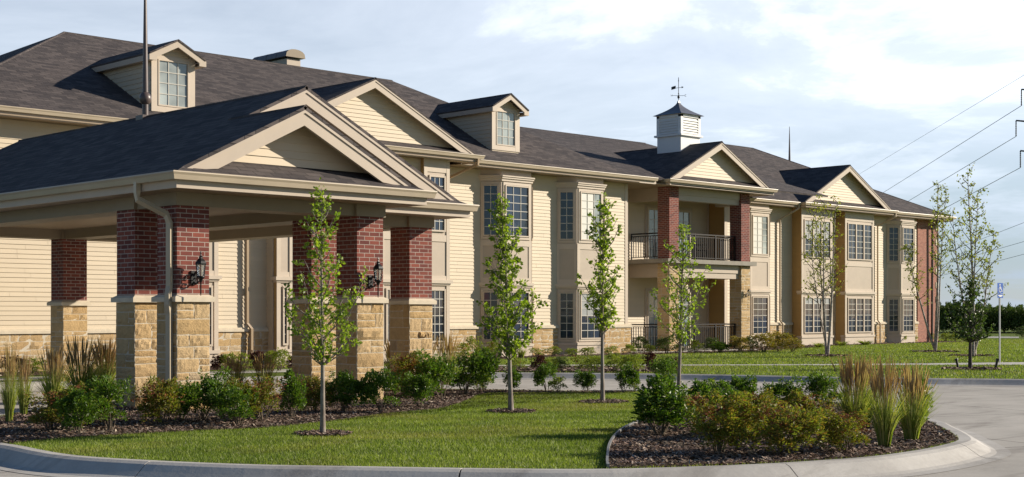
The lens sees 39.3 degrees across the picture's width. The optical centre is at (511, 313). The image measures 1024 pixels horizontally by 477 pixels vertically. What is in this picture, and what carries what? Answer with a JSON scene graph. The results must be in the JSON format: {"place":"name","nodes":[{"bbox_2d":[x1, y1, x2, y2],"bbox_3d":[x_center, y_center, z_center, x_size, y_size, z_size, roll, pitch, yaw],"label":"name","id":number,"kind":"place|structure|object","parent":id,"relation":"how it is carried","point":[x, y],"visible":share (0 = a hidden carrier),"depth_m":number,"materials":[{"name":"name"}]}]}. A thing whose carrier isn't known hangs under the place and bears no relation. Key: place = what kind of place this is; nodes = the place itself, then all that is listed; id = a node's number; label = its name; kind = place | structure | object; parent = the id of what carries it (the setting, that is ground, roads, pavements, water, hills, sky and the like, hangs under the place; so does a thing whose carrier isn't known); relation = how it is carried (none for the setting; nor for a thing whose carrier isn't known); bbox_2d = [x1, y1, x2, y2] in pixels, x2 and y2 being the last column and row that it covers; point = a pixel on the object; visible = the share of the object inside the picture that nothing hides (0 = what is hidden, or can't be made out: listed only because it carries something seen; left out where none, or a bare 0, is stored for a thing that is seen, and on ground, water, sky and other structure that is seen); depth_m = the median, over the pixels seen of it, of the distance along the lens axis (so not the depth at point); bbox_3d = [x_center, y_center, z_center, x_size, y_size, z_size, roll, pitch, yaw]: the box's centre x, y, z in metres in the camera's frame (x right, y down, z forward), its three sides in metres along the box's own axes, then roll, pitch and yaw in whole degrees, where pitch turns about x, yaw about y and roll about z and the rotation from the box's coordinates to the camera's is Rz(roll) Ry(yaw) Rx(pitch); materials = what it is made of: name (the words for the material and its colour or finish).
{"place":"outdoors","nodes":[
{"label":"outdoors","id":0,"kind":"place"},
{"bbox_2d":[246,352,281,396],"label":"reed grass","id":1,"kind":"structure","parent":0,"point":[265,370],"depth_m":23.98,"materials":[{"name":"green plant"}]},
{"bbox_2d":[0,388,958,468],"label":"lawn island","id":2,"kind":"structure","parent":0,"point":[118,456],"depth_m":15.04,"materials":[{"name":"green plant"}]},
{"bbox_2d":[0,388,958,466],"bbox_3d":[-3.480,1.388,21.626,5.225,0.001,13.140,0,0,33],"label":"mulch bed","id":3,"kind":"object","parent":2,"relation":"on","point":[365,416],"visible":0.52,"depth_m":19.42,"materials":[{"name":"brown wood"}]},
{"bbox_2d":[0,343,23,421],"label":"reed grass","id":4,"kind":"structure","parent":3,"relation":"on","point":[9,396],"depth_m":18.33,"materials":[{"name":"green plant"}]},
{"bbox_2d":[14,351,36,414],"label":"reed grass","id":5,"kind":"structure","parent":3,"relation":"on","point":[24,372],"depth_m":19.62,"materials":[{"name":"green plant"}]},
{"bbox_2d":[31,342,76,405],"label":"reed grass","id":6,"kind":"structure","parent":3,"relation":"on","point":[53,383],"depth_m":20.85,"materials":[{"name":"green plant"}]},
{"bbox_2d":[22,386,87,429],"bbox_3d":[-5.444,1.125,17.074,0.755,0.534,0.720,0,0,28],"label":"spirea shrub","id":7,"kind":"object","parent":3,"relation":"on","point":[44,415],"visible":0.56,"depth_m":16.99,"materials":[{"name":"green plant"}]},
{"bbox_2d":[52,385,101,434],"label":"green shrub","id":8,"kind":"object","parent":3,"relation":"on","point":[74,403],"visible":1,"depth_m":16.40,"materials":[{"name":"green plant"}]},
{"bbox_2d":[53,336,105,392],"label":"reed grass","id":9,"kind":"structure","parent":3,"relation":"on","point":[84,373],"depth_m":21.78,"materials":[{"name":"plant"}]},
{"bbox_2d":[89,336,115,384],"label":"reed grass","id":10,"kind":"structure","parent":3,"relation":"on","point":[110,355],"depth_m":22.72,"materials":[{"name":"plant"}]},
{"bbox_2d":[83,374,133,428],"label":"green shrub","id":11,"kind":"object","parent":3,"relation":"on","point":[106,389],"visible":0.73,"depth_m":17.17,"materials":[{"name":"green plant"}]},
{"bbox_2d":[130,374,186,424],"bbox_3d":[-4.394,1.075,17.905,0.666,0.634,0.707,0,0,21],"label":"spirea shrub","id":12,"kind":"object","parent":3,"relation":"on","point":[160,400],"visible":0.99,"depth_m":17.85,"materials":[{"name":"green plant"}]},
{"bbox_2d":[167,381,204,421],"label":"green shrub","id":13,"kind":"object","parent":3,"relation":"on","point":[188,396],"visible":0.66,"depth_m":18.28,"materials":[{"name":"green plant"}]},
{"bbox_2d":[179,365,230,419],"bbox_3d":[-3.996,1.030,18.701,0.681,0.724,0.660,0,0,8],"label":"green shrub","id":14,"kind":"object","parent":3,"relation":"on","point":[208,382],"visible":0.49,"depth_m":18.65,"materials":[{"name":"green plant"}]},
{"bbox_2d":[206,383,259,425],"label":"green shrub","id":15,"kind":"object","parent":3,"relation":"on","point":[228,398],"visible":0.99,"depth_m":17.84,"materials":[{"name":"green plant"}]},
{"bbox_2d":[217,355,253,388],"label":"reed grass","id":16,"kind":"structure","parent":3,"relation":"on","point":[236,367],"depth_m":23.72,"materials":[{"name":"green plant"}]},
{"bbox_2d":[223,373,286,420],"bbox_3d":[-3.323,1.084,18.509,0.788,0.616,0.727,0,0,-41],"label":"spirea shrub","id":17,"kind":"object","parent":3,"relation":"on","point":[254,406],"visible":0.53,"depth_m":18.46,"materials":[{"name":"green plant"}]},
{"bbox_2d":[277,368,307,416],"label":"green shrub","id":18,"kind":"object","parent":3,"relation":"on","point":[294,389],"visible":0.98,"depth_m":19.04,"materials":[{"name":"green plant"}]},
{"bbox_2d":[297,375,336,410],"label":"spirea shrub","id":19,"kind":"object","parent":3,"relation":"on","point":[314,388],"visible":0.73,"depth_m":20.15,"materials":[{"name":"green plant"}]},
{"bbox_2d":[325,368,363,411],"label":"green shrub","id":20,"kind":"object","parent":3,"relation":"on","point":[346,383],"visible":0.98,"depth_m":20.13,"materials":[{"name":"green plant"}]},
{"bbox_2d":[356,367,405,410],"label":"green shrub","id":21,"kind":"object","parent":3,"relation":"on","point":[370,389],"visible":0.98,"depth_m":20.23,"materials":[{"name":"green plant"}]},
{"bbox_2d":[387,350,424,395],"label":"spirea shrub","id":22,"kind":"object","parent":3,"relation":"on","point":[410,361],"visible":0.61,"depth_m":24.01,"materials":[{"name":"green plant"}]},
{"bbox_2d":[399,371,436,405],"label":"green shrub","id":23,"kind":"object","parent":3,"relation":"on","point":[419,386],"visible":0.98,"depth_m":21.33,"materials":[{"name":"green plant"}]},
{"bbox_2d":[414,348,463,397],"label":"green shrub","id":24,"kind":"object","parent":3,"relation":"on","point":[438,370],"visible":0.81,"depth_m":23.61,"materials":[{"name":"green plant"}]},
{"bbox_2d":[434,333,462,384],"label":"reed grass","id":25,"kind":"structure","parent":3,"relation":"on","point":[449,347],"depth_m":28.17,"materials":[{"name":"beige plant"}]},
{"bbox_2d":[442,349,501,393],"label":"green shrub","id":26,"kind":"object","parent":3,"relation":"on","point":[477,364],"visible":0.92,"depth_m":24.42,"materials":[{"name":"green plant"}]},
{"bbox_2d":[501,366,522,391],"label":"green shrub","id":27,"kind":"object","parent":3,"relation":"on","point":[516,376],"visible":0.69,"depth_m":25.34,"materials":[{"name":"green plant"}]},
{"bbox_2d":[532,361,557,390],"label":"green shrub","id":28,"kind":"object","parent":3,"relation":"on","point":[542,372],"visible":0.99,"depth_m":25.59,"materials":[{"name":"green plant"}]},
{"bbox_2d":[572,369,598,391],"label":"green shrub","id":29,"kind":"object","parent":3,"relation":"on","point":[587,378],"visible":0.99,"depth_m":25.39,"materials":[{"name":"green plant"}]},
{"bbox_2d":[614,361,640,392],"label":"green shrub","id":30,"kind":"object","parent":3,"relation":"on","point":[624,378],"visible":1,"depth_m":25.23,"materials":[{"name":"green plant"}]},
{"bbox_2d":[647,356,677,381],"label":"green shrub","id":31,"kind":"object","parent":3,"relation":"on","point":[664,366],"visible":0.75,"depth_m":26.02,"materials":[{"name":"green plant"}]},
{"bbox_2d":[606,408,660,468],"bbox_3d":[1.434,1.385,17.017,0.284,0.070,8.279,0,0,10],"label":"bed edging","id":32,"kind":"object","parent":2,"relation":"on","point":[610,442],"visible":0.39,"depth_m":15.42,"materials":[{"name":"concrete"}]},
{"bbox_2d":[609,404,956,467],"bbox_3d":[3.470,1.388,18.306,3.799,0.001,11.535,0,0,10],"label":"mulch bed","id":33,"kind":"object","parent":2,"relation":"on","point":[774,457],"visible":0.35,"depth_m":14.37,"materials":[{"name":"brown wood"}]},
{"bbox_2d":[630,373,702,434],"bbox_3d":[1.744,1.033,16.422,0.858,0.718,0.842,0,0,-8],"label":"green shrub","id":34,"kind":"object","parent":33,"relation":"on","point":[662,395],"visible":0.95,"depth_m":16.33,"materials":[{"name":"green plant"}]},
{"bbox_2d":[661,377,725,423],"bbox_3d":[2.166,1.084,17.374,0.753,0.616,0.751,0,0,-25],"label":"green shrub","id":35,"kind":"object","parent":33,"relation":"on","point":[703,388],"visible":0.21,"depth_m":17.30,"materials":[{"name":"green plant"}]},
{"bbox_2d":[695,378,737,414],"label":"green shrub","id":36,"kind":"object","parent":33,"relation":"on","point":[724,385],"visible":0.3,"depth_m":18.52,"materials":[{"name":"green plant"}]},
{"bbox_2d":[681,388,763,452],"bbox_3d":[2.102,1.069,14.259,0.878,0.646,0.782,0,0,-7],"label":"spirea shrub","id":37,"kind":"object","parent":33,"relation":"on","point":[736,426],"visible":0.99,"depth_m":14.14,"materials":[{"name":"green plant"}]},
{"bbox_2d":[727,372,757,394],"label":"green shrub","id":38,"kind":"object","parent":33,"relation":"on","point":[743,384],"visible":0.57,"depth_m":20.85,"materials":[{"name":"green plant"}]},
{"bbox_2d":[719,387,776,433],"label":"spirea shrub","id":39,"kind":"object","parent":33,"relation":"on","point":[760,397],"visible":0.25,"depth_m":15.82,"materials":[{"name":"green plant"}]},
{"bbox_2d":[758,375,806,404],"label":"green shrub","id":40,"kind":"object","parent":33,"relation":"on","point":[783,390],"visible":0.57,"depth_m":20.46,"materials":[{"name":"green plant"}]},
{"bbox_2d":[748,399,828,454],"bbox_3d":[2.690,1.111,14.008,0.748,0.561,0.811,0,0,-45],"label":"spirea shrub","id":41,"kind":"object","parent":33,"relation":"on","point":[797,421],"visible":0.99,"depth_m":13.90,"materials":[{"name":"green plant"}]},
{"bbox_2d":[783,389,837,434],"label":"spirea shrub","id":42,"kind":"object","parent":33,"relation":"on","point":[801,398],"visible":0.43,"depth_m":16.30,"materials":[{"name":"green plant"}]},
{"bbox_2d":[804,371,843,407],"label":"green shrub","id":43,"kind":"object","parent":33,"relation":"on","point":[818,385],"visible":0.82,"depth_m":20.69,"materials":[{"name":"green plant"}]},
{"bbox_2d":[814,408,871,451],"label":"spirea shrub","id":44,"kind":"object","parent":33,"relation":"on","point":[836,423],"visible":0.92,"depth_m":14.30,"materials":[{"name":"green plant"}]},
{"bbox_2d":[823,352,880,427],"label":"reed grass","id":45,"kind":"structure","parent":33,"relation":"on","point":[861,373],"depth_m":17.00,"materials":[{"name":"green plant"}]},
{"bbox_2d":[858,353,910,446],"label":"reed grass","id":46,"kind":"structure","parent":33,"relation":"on","point":[884,422],"depth_m":14.91,"materials":[{"name":"green plant"}]},
{"bbox_2d":[882,361,942,440],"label":"reed grass","id":47,"kind":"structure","parent":33,"relation":"on","point":[912,422],"depth_m":15.63,"materials":[{"name":"green plant"}]},
{"bbox_2d":[898,375,933,425],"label":"ornamental grass","id":48,"kind":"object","parent":33,"relation":"on","point":[931,387],"depth_m":17.33,"materials":[{"name":"green plant"}]},
{"label":"mulch ring","id":49,"kind":"structure","parent":2,"relation":"on","visible":0},
{"bbox_2d":[282,177,368,432],"bbox_3d":[-2.157,-0.084,16.567,1.002,3.028,1.058,0,0,-13],"label":"young tree","id":50,"kind":"object","parent":49,"relation":"on","point":[322,248],"visible":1,"depth_m":16.55,"materials":[{"name":"green plant"}]},
{"bbox_2d":[0,379,1023,476],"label":"driveway","id":51,"kind":"structure","parent":0,"point":[995,414],"depth_m":22.73,"materials":[{"name":"concrete"}]},
{"bbox_2d":[0,389,1010,476],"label":"kerb","id":52,"kind":"structure","parent":51,"relation":"on","point":[967,449],"depth_m":13.37,"materials":[{"name":"concrete"}]},
{"bbox_2d":[0,372,1023,392],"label":"kerb","id":53,"kind":"structure","parent":51,"relation":"on","point":[940,382],"depth_m":31.90,"materials":[{"name":"concrete"}]},
{"bbox_2d":[0,325,1023,381],"bbox_3d":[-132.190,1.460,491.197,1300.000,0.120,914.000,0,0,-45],"label":"lawn","id":54,"kind":"structure","parent":0,"point":[1009,333],"depth_m":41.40,"materials":[{"name":"green plant"}]},
{"bbox_2d":[0,0,479,410],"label":"entrance canopy","id":55,"kind":"object","parent":54,"relation":"on","point":[163,199],"visible":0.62,"depth_m":22.70,"materials":[{"name":"brick"}]},
{"bbox_2d":[190,251,205,295],"bbox_3d":[-4.485,-0.584,20.508,0.180,0.648,0.277,0,0,-45],"label":"wall lantern","id":56,"kind":"object","parent":55,"relation":"attached to","point":[198,273],"depth_m":20.44,"materials":[{"name":"black metal"}]},
{"bbox_2d":[368,258,382,296],"bbox_3d":[-2.167,-0.584,22.785,0.180,0.648,0.277,0,0,-45],"label":"wall lantern","id":57,"kind":"object","parent":55,"relation":"attached to","point":[377,270],"depth_m":22.72,"materials":[{"name":"black metal"}]},
{"bbox_2d":[0,31,956,371],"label":"residential building","id":58,"kind":"structure","parent":54,"relation":"on","point":[742,211],"depth_m":48.67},
{"bbox_2d":[282,286,288,344],"bbox_3d":[-6.258,0.050,39.568,0.180,1.620,0.056,0,0,-45],"label":"window","id":59,"kind":"structure","parent":58,"relation":"in","point":[285,333],"depth_m":39.52,"materials":[{"name":"white glass"}]},
{"bbox_2d":[385,288,389,342],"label":"window","id":60,"kind":"structure","parent":58,"relation":"in","point":[387,290],"depth_m":42.09,"materials":[{"name":"white glass"}]},
{"bbox_2d":[428,175,445,231],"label":"window","id":61,"kind":"structure","parent":58,"relation":"in","point":[439,225],"depth_m":43.55,"materials":[{"name":"clear glass"}]},
{"bbox_2d":[432,289,445,341],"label":"window","id":62,"kind":"structure","parent":58,"relation":"in","point":[439,309],"depth_m":43.55,"materials":[{"name":"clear glass"}]},
{"bbox_2d":[483,291,497,340],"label":"window","id":63,"kind":"structure","parent":58,"relation":"in","point":[488,296],"depth_m":46.49,"materials":[{"name":"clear glass"}]},
{"bbox_2d":[483,184,497,235],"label":"window","id":64,"kind":"structure","parent":58,"relation":"in","point":[490,191],"depth_m":46.49,"materials":[{"name":"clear glass"}]},
{"bbox_2d":[505,185,529,236],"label":"window","id":65,"kind":"structure","parent":58,"relation":"in","point":[518,196],"depth_m":47.03,"materials":[{"name":"clear glass"}]},
{"bbox_2d":[506,291,529,339],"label":"window","id":66,"kind":"structure","parent":58,"relation":"in","point":[520,332],"depth_m":47.12,"materials":[{"name":"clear glass"}]},
{"bbox_2d":[559,292,573,338],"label":"window","id":67,"kind":"structure","parent":58,"relation":"in","point":[566,299],"depth_m":49.00,"materials":[{"name":"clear glass"}]},
{"bbox_2d":[559,191,573,239],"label":"window","id":68,"kind":"structure","parent":58,"relation":"in","point":[566,198],"depth_m":49.00,"materials":[{"name":"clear glass"}]},
{"bbox_2d":[580,292,601,338],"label":"window","id":69,"kind":"structure","parent":58,"relation":"in","point":[587,331],"depth_m":49.35,"materials":[{"name":"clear glass"}]},
{"bbox_2d":[580,191,601,240],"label":"window","id":70,"kind":"structure","parent":58,"relation":"in","point":[588,200],"depth_m":49.41,"materials":[{"name":"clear glass"}]},
{"bbox_2d":[647,291,656,348],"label":"door","id":71,"kind":"structure","parent":58,"relation":"in","point":[651,300],"depth_m":55.13,"materials":[{"name":"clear glass"}]},
{"bbox_2d":[647,207,657,258],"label":"door","id":72,"kind":"structure","parent":58,"relation":"in","point":[652,213],"depth_m":55.17,"materials":[{"name":"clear glass"}]},
{"bbox_2d":[679,210,690,258],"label":"door","id":73,"kind":"structure","parent":58,"relation":"in","point":[684,215],"depth_m":56.59,"materials":[{"name":"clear glass"}]},
{"bbox_2d":[752,297,767,333],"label":"window","id":74,"kind":"structure","parent":58,"relation":"in","point":[759,304],"depth_m":61.11,"materials":[{"name":"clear glass"}]},
{"bbox_2d":[752,215,767,254],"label":"window","id":75,"kind":"structure","parent":58,"relation":"in","point":[759,223],"depth_m":61.11,"materials":[{"name":"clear glass"}]},
{"bbox_2d":[804,297,830,332],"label":"window","id":76,"kind":"structure","parent":58,"relation":"in","point":[812,322],"depth_m":64.00,"materials":[{"name":"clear glass"}]},
{"bbox_2d":[804,219,830,258],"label":"window","id":77,"kind":"structure","parent":58,"relation":"in","point":[807,245],"depth_m":64.05,"materials":[{"name":"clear glass"}]},
{"bbox_2d":[847,297,871,332],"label":"window","id":78,"kind":"structure","parent":58,"relation":"in","point":[859,310],"depth_m":66.58,"materials":[{"name":"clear glass"}]},
{"bbox_2d":[847,223,871,260],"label":"window","id":79,"kind":"structure","parent":58,"relation":"in","point":[859,236],"depth_m":66.58,"materials":[{"name":"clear glass"}]},
{"bbox_2d":[888,299,898,331],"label":"window","id":80,"kind":"structure","parent":58,"relation":"in","point":[893,304],"depth_m":69.18,"materials":[{"name":"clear glass"}]},
{"bbox_2d":[888,227,898,261],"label":"window","id":81,"kind":"structure","parent":58,"relation":"in","point":[893,232],"depth_m":69.18,"materials":[{"name":"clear glass"}]},
{"bbox_2d":[903,299,913,331],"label":"window","id":82,"kind":"structure","parent":58,"relation":"in","point":[908,304],"depth_m":69.68,"materials":[{"name":"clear glass"}]},
{"bbox_2d":[903,227,913,261],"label":"window","id":83,"kind":"structure","parent":58,"relation":"in","point":[908,233],"depth_m":69.68,"materials":[{"name":"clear glass"}]},
{"bbox_2d":[0,341,965,375],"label":"mulch bed","id":84,"kind":"object","parent":54,"relation":"on","point":[248,367],"visible":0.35,"depth_m":49.16,"materials":[{"name":"brown wood"}]},
{"bbox_2d":[654,334,678,351],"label":"evergreen shrub","id":85,"kind":"object","parent":84,"relation":"on","point":[664,341],"visible":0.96,"depth_m":51.07,"materials":[{"name":"green plant"}]},
{"bbox_2d":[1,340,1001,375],"bbox_3d":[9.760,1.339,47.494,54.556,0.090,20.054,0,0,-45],"label":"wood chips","id":86,"kind":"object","parent":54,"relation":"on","point":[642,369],"visible":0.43,"depth_m":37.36,"materials":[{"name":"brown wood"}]},
{"bbox_2d":[605,351,623,371],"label":"lime shrub","id":87,"kind":"object","parent":54,"relation":"on","point":[615,359],"visible":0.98,"depth_m":34.41,"materials":[{"name":"green plant"}]},
{"bbox_2d":[618,353,644,369],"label":"lime shrub","id":88,"kind":"object","parent":54,"relation":"on","point":[632,359],"visible":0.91,"depth_m":34.02,"materials":[{"name":"green plant"}]},
{"bbox_2d":[728,335,749,351],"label":"golden shrub","id":89,"kind":"object","parent":54,"relation":"on","point":[735,341],"visible":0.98,"depth_m":51.84,"materials":[{"name":"green plant"}]},
{"bbox_2d":[749,333,777,351],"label":"golden shrub","id":90,"kind":"object","parent":54,"relation":"on","point":[763,338],"visible":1,"depth_m":52.51,"materials":[{"name":"green plant"}]},
{"bbox_2d":[766,331,793,350],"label":"golden shrub","id":91,"kind":"object","parent":54,"relation":"on","point":[779,336],"visible":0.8,"depth_m":53.18,"materials":[{"name":"green plant"}]},
{"bbox_2d":[781,337,804,351],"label":"golden shrub","id":92,"kind":"object","parent":54,"relation":"on","point":[792,342],"visible":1,"depth_m":52.58,"materials":[{"name":"green plant"}]},
{"bbox_2d":[938,300,1023,332],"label":"hedge","id":93,"kind":"object","parent":54,"relation":"on","point":[1012,317],"visible":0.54,"depth_m":104.42,"materials":[{"name":"green plant"}]},
{"bbox_2d":[0,362,1023,379],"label":"path","id":94,"kind":"structure","parent":0,"point":[991,363],"depth_m":39.53,"materials":[{"name":"concrete"}]},
{"bbox_2d":[219,351,253,371],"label":"lime shrub","id":95,"kind":"object","parent":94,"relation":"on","point":[231,355],"visible":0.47,"depth_m":34.39,"materials":[{"name":"green plant"}]},
{"bbox_2d":[264,347,291,369],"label":"lime shrub","id":96,"kind":"object","parent":94,"relation":"on","point":[281,358],"visible":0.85,"depth_m":35.28,"materials":[{"name":"green plant"}]},
{"bbox_2d":[997,283,1002,362],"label":"parking sign","id":97,"kind":"object","parent":94,"relation":"on","point":[999,290],"visible":1,"depth_m":41.03,"materials":[{"name":"grey metal"}]},
{"bbox_2d":[0,0,1023,306],"label":"sky","id":98,"kind":"structure","parent":0,"point":[855,83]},
{"label":"mulch ring","id":99,"kind":"structure","parent":0,"visible":0},
{"bbox_2d":[475,192,548,410],"bbox_3d":[-0.047,-0.155,20.387,0.939,3.172,0.924,0,0,-45],"label":"young tree","id":100,"kind":"object","parent":99,"relation":"on","point":[506,334],"visible":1,"depth_m":20.34,"materials":[{"name":"green plant"}]},
{"label":"mulch ring","id":101,"kind":"structure","parent":0,"visible":0},
{"bbox_2d":[575,192,622,400],"bbox_3d":[1.439,-0.255,22.695,0.865,3.371,0.791,0,0,-45],"label":"young tree","id":102,"kind":"object","parent":101,"relation":"on","point":[604,314],"visible":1,"depth_m":22.63,"materials":[{"name":"green plant"}]},
{"label":"mulch ring","id":103,"kind":"structure","parent":0,"visible":0},
{"bbox_2d":[649,224,715,386],"bbox_3d":[2.997,-0.092,25.392,1.164,3.046,1.134,0,0,-45],"label":"young tree","id":104,"kind":"object","parent":103,"relation":"on","point":[679,332],"visible":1,"depth_m":25.43,"materials":[{"name":"green plant"}]},
{"label":"mulch ring","id":105,"kind":"structure","parent":0,"visible":0},
{"bbox_2d":[800,192,847,354],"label":"birch tree","id":106,"kind":"object","parent":105,"relation":"on","point":[822,291],"visible":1,"depth_m":47.75,"materials":[{"name":"green plant"}]},
{"label":"mulch ring","id":107,"kind":"structure","parent":0,"visible":0},
{"bbox_2d":[899,180,953,350],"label":"birch tree","id":108,"kind":"object","parent":107,"relation":"on","point":[938,262],"visible":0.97,"depth_m":52.90,"materials":[{"name":"green plant"}]},
{"label":"mulch ring","id":109,"kind":"structure","parent":0,"visible":0},
{"bbox_2d":[943,163,1008,356],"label":"birch tree","id":110,"kind":"object","parent":109,"relation":"on","point":[974,277],"visible":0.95,"depth_m":47.30,"materials":[{"name":"green plant"}]},
{"label":"mulch ring","id":111,"kind":"structure","parent":0,"visible":0},
{"bbox_2d":[944,275,994,367],"bbox_3d":[11.571,0.224,36.310,1.182,2.414,1.237,0,0,-45],"label":"crab apple tree","id":112,"kind":"object","parent":111,"relation":"on","point":[969,337],"visible":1,"depth_m":36.23,"materials":[{"name":"green plant"}]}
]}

